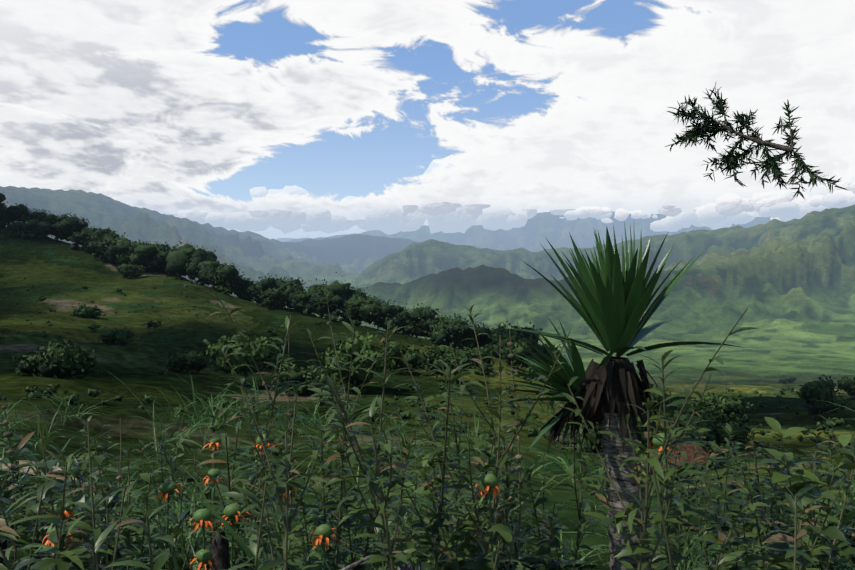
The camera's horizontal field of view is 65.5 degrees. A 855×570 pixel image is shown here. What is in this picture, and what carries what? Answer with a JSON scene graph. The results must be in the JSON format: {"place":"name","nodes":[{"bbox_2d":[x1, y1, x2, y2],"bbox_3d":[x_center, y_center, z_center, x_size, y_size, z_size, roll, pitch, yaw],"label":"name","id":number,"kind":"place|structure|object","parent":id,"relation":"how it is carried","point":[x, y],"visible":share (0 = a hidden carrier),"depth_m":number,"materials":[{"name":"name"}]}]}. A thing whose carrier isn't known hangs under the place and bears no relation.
{"place":"outdoors","nodes":[
{"label":"outdoors","id":0,"kind":"place"},
{"bbox_2d":[1,319,522,569],"bbox_3d":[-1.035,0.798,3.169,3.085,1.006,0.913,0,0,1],"label":"grass stalks","id":1,"kind":"object","parent":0,"point":[8,434],"visible":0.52,"depth_m":3.44,"materials":[{"name":"green plant"}]},
{"bbox_2d":[0,186,854,569],"bbox_3d":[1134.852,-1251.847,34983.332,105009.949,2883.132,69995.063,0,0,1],"label":"hilly terrain","id":2,"kind":"structure","parent":0,"point":[790,284],"depth_m":316.40,"materials":[{"name":"green plant"}]},
{"bbox_2d":[0,538,6,566],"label":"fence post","id":3,"kind":"object","parent":2,"relation":"on","point":[3,545],"visible":0.31,"depth_m":2.63,"materials":[{"name":"wood"}]},
{"bbox_2d":[0,458,81,481],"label":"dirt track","id":4,"kind":"structure","parent":2,"relation":"on","point":[20,463],"depth_m":12.54,"materials":[{"name":"brown soil"}]},
{"bbox_2d":[210,527,229,569],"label":"fence post","id":5,"kind":"object","parent":2,"relation":"on","point":[220,548],"visible":0.79,"depth_m":3.03,"materials":[{"name":"wood"}]},
{"bbox_2d":[34,433,676,569],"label":"flowering plants","id":6,"kind":"object","parent":2,"relation":"on","point":[230,511],"visible":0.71,"depth_m":2.96,"materials":[{"name":"green plant"}]},
{"bbox_2d":[42,439,678,569],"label":"orange flowers","id":7,"kind":"object","parent":6,"relation":"attached to","point":[316,541],"visible":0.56,"depth_m":2.92,"materials":[{"name":"orange plant"}]},
{"bbox_2d":[398,560,421,569],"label":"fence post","id":8,"kind":"object","parent":2,"relation":"on","point":[406,567],"visible":1,"depth_m":2.48,"materials":[{"name":"grey wood"}]},
{"bbox_2d":[0,363,854,569],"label":"grass","id":9,"kind":"structure","parent":2,"relation":"on","point":[240,539],"depth_m":6.37,"materials":[{"name":"green plant"}]},
{"bbox_2d":[0,290,854,569],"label":"shrub","id":10,"kind":"object","parent":2,"relation":"on","point":[72,552],"depth_m":2.95,"materials":[{"name":"green plant"}]},
{"bbox_2d":[340,556,369,569],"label":"dead branch","id":11,"kind":"object","parent":10,"relation":"on","point":[354,564],"visible":1,"depth_m":2.28,"materials":[{"name":"grey wood"}]},
{"bbox_2d":[0,192,854,487],"bbox_3d":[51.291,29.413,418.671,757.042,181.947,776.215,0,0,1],"label":"hillside trees","id":12,"kind":"object","parent":2,"relation":"on","point":[66,358],"depth_m":146.30,"materials":[{"name":"green plant"}]},
{"bbox_2d":[489,222,744,569],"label":"yucca","id":13,"kind":"object","parent":2,"relation":"on","point":[614,299],"depth_m":3.27,"materials":[{"name":"green plant"}]},
{"bbox_2d":[538,356,668,458],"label":"dead leaves","id":14,"kind":"object","parent":13,"relation":"attached to","point":[614,384],"visible":0.88,"depth_m":3.37,"materials":[{"name":"brown plant"}]},
{"bbox_2d":[641,437,709,469],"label":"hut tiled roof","id":15,"kind":"structure","parent":2,"relation":"on","point":[690,454],"depth_m":57.28,"materials":[{"name":"red tile"}]},
{"bbox_2d":[0,0,854,238],"bbox_3d":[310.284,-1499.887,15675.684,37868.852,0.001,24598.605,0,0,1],"label":"cloud","id":16,"kind":"structure","parent":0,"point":[150,104],"depth_m":5376.94,"materials":[{"name":"white"}]},
{"bbox_2d":[194,0,667,201],"label":"sky","id":17,"kind":"structure","parent":0,"point":[342,165],"materials":[{"name":"blue"}]},
{"bbox_2d":[161,155,854,234],"bbox_3d":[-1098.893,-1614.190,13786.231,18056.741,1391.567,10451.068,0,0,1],"label":"cloud","id":18,"kind":"structure","parent":0,"point":[727,210],"depth_m":12550.44,"materials":[{"name":"white"}]},
{"bbox_2d":[665,83,846,198],"bbox_3d":[2.305,-1.105,5.014,1.174,1.014,0.983,0,0,1],"label":"conifer bough","id":19,"kind":"object","parent":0,"point":[733,164],"depth_m":4.91,"materials":[{"name":"green plant"}]}
]}

